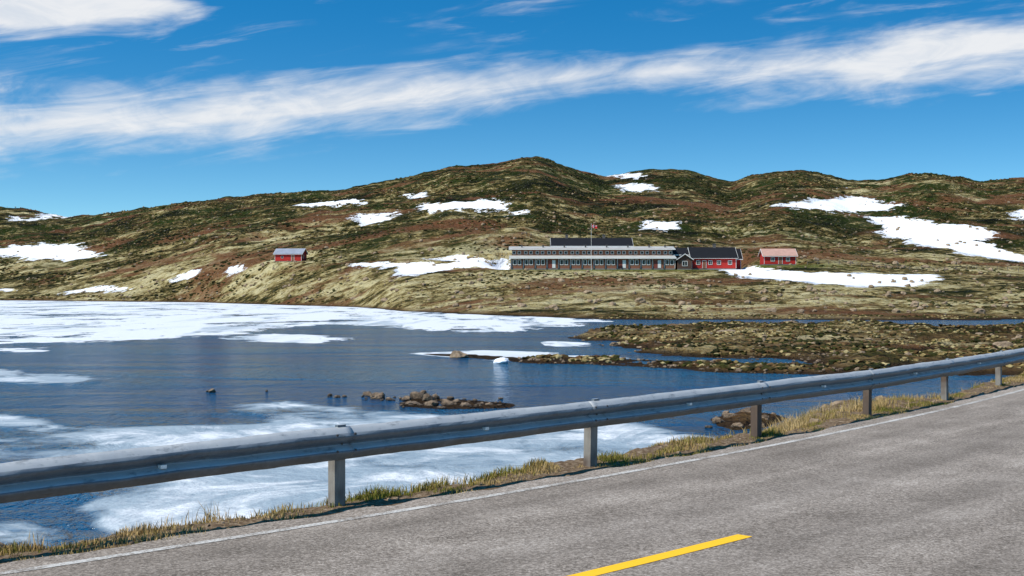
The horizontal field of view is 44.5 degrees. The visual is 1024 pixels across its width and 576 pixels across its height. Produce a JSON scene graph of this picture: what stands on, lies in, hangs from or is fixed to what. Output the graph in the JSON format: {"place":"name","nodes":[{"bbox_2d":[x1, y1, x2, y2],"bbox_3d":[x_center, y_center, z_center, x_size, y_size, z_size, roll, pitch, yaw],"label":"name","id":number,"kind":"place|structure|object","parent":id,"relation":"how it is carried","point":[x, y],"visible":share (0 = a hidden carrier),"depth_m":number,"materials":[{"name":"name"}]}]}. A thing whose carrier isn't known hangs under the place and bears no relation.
{"place":"outdoors","nodes":[
{"label":"outdoors","id":0,"kind":"place"},
{"bbox_2d":[0,156,1023,563],"bbox_3d":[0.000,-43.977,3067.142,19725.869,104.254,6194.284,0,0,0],"label":"ground","id":1,"kind":"structure","parent":0,"point":[908,236],"depth_m":439.75,"materials":[{"name":"green plant"}]},
{"bbox_2d":[273,248,307,261],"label":"red cabin","id":2,"kind":"object","parent":1,"relation":"on","point":[292,254],"visible":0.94,"depth_m":437.80,"materials":[{"name":"wood"}]},
{"bbox_2d":[4,391,960,553],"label":"dry grass tufts","id":3,"kind":"object","parent":1,"relation":"on","point":[428,485],"visible":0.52,"depth_m":14.27,"materials":[{"name":"beige plant"}]},
{"bbox_2d":[0,381,1018,562],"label":"roadside stones","id":4,"kind":"object","parent":1,"relation":"on","point":[811,420],"visible":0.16,"depth_m":16.48,"materials":[{"name":"grey stone"}]},
{"bbox_2d":[0,348,1023,506],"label":"guardrail","id":5,"kind":"object","parent":1,"relation":"on","point":[336,446],"visible":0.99,"depth_m":12.90,"materials":[{"name":"metal"}]},
{"bbox_2d":[0,157,1023,315],"bbox_3d":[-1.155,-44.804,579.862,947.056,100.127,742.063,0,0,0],"label":"hillside shrubs","id":6,"kind":"object","parent":1,"relation":"on","point":[705,210],"visible":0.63,"depth_m":556.47,"materials":[{"name":"green plant"}]},
{"bbox_2d":[7,188,1023,313],"bbox_3d":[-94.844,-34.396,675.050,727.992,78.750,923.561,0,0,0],"label":"hillside boulders","id":7,"kind":"object","parent":1,"relation":"on","point":[810,288],"visible":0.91,"depth_m":321.74,"materials":[{"name":"grey stone"}]},
{"bbox_2d":[550,234,633,245],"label":"hotel annex","id":8,"kind":"object","parent":1,"relation":"on","point":[567,241],"visible":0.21,"depth_m":368.19,"materials":[{"name":"stone"}]},
{"bbox_2d":[509,245,676,269],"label":"mountain hotel","id":9,"kind":"structure","parent":1,"relation":"on","point":[564,257],"depth_m":349.05,"materials":[{"name":"wood"}]},
{"bbox_2d":[513,251,672,264],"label":"windows","id":10,"kind":"structure","parent":9,"relation":"in","point":[519,252],"depth_m":349.04,"materials":[{"name":"clear glass"}]},
{"bbox_2d":[548,261,657,267],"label":"doors","id":11,"kind":"structure","parent":9,"relation":"in","point":[549,262],"depth_m":348.95,"materials":[{"name":"wood"}]},
{"bbox_2d":[591,223,596,269],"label":"flagpole","id":12,"kind":"object","parent":1,"relation":"on","point":[593,226],"visible":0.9,"depth_m":343.99,"materials":[{"name":"metal"}]},
{"bbox_2d":[518,325,843,427],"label":"shore rocks","id":13,"kind":"object","parent":1,"relation":"on","point":[724,414],"visible":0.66,"depth_m":80.21,"materials":[{"name":"stone"}]},
{"bbox_2d":[675,254,693,269],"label":"entrance porch","id":14,"kind":"object","parent":1,"relation":"on","point":[683,261],"visible":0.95,"depth_m":348.00,"materials":[{"name":"brown wood"}]},
{"bbox_2d":[687,244,737,269],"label":"red lodge","id":15,"kind":"structure","parent":1,"relation":"on","point":[714,257],"depth_m":350.04,"materials":[{"name":"wood"}]},
{"bbox_2d":[697,261,731,263],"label":"windows","id":16,"kind":"structure","parent":15,"relation":"in","point":[698,262],"depth_m":349.98,"materials":[{"name":"clear glass"}]},
{"bbox_2d":[736,249,742,269],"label":"red lodge wing","id":17,"kind":"structure","parent":1,"relation":"on","point":[738,260],"depth_m":357.60,"materials":[{"name":"red wood"}]},
{"bbox_2d":[522,313,1023,371],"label":"peninsula heath","id":18,"kind":"object","parent":1,"relation":"on","point":[758,366],"visible":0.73,"depth_m":110.78,"materials":[{"name":"brown plant"}]},
{"bbox_2d":[758,249,797,264],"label":"storage shed","id":19,"kind":"structure","parent":1,"relation":"on","point":[777,256],"depth_m":354.04,"materials":[{"name":"wood"}]},
{"bbox_2d":[616,320,1022,370],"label":"peninsula boulders","id":20,"kind":"object","parent":1,"relation":"on","point":[1004,344],"visible":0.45,"depth_m":106.19,"materials":[{"name":"stone"}]},
{"bbox_2d":[807,260,1023,271],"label":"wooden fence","id":21,"kind":"object","parent":1,"relation":"on","point":[885,266],"visible":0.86,"depth_m":356.60,"materials":[{"name":"brown wood"}]},
{"bbox_2d":[0,300,1023,548],"bbox_3d":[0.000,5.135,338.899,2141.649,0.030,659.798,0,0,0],"label":"lake water","id":22,"kind":"structure","parent":0,"point":[90,376],"depth_m":65.44,"materials":[{"name":"blue liquid"}]},
{"bbox_2d":[206,388,502,408],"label":"lake rocks","id":23,"kind":"object","parent":22,"relation":"in","point":[423,395],"visible":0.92,"depth_m":57.22,"materials":[{"name":"stone"}]},
{"bbox_2d":[450,350,468,357],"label":"boulder","id":24,"kind":"object","parent":22,"relation":"in","point":[456,354],"visible":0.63,"depth_m":91.90,"materials":[{"name":"beige stone"}]},
{"bbox_2d":[493,357,508,362],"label":"ice block","id":25,"kind":"object","parent":22,"relation":"in","point":[502,360],"depth_m":85.52,"materials":[{"name":"white ice"}]},
{"bbox_2d":[0,384,1023,575],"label":"road","id":26,"kind":"structure","parent":0,"point":[939,493],"depth_m":11.40,"materials":[{"name":"grey asphalt"}]},
{"bbox_2d":[0,389,1023,574],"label":"road edge line","id":27,"kind":"object","parent":26,"relation":"on","point":[224,538],"visible":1,"depth_m":12.33,"materials":[{"name":"white paint"}]},
{"bbox_2d":[568,534,751,575],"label":"road centre line","id":28,"kind":"object","parent":26,"relation":"on","point":[652,558],"visible":1,"depth_m":9.98,"materials":[{"name":"yellow paint"}]},
{"bbox_2d":[0,372,1023,560],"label":"verge grass","id":29,"kind":"structure","parent":0,"point":[148,530],"depth_m":14.54,"materials":[{"name":"green plant"}]},
{"bbox_2d":[0,0,1023,216],"label":"sky","id":30,"kind":"structure","parent":0,"point":[109,106],"materials":[{"name":"blue"}]},
{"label":"foundation","id":31,"kind":"object","parent":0,"visible":0},
{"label":"walls","id":32,"kind":"object","parent":31,"relation":"on","visible":0},
{"bbox_2d":[672,248,688,254],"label":"roof","id":33,"kind":"structure","parent":32,"relation":"on","point":[679,251],"depth_m":354.41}
]}

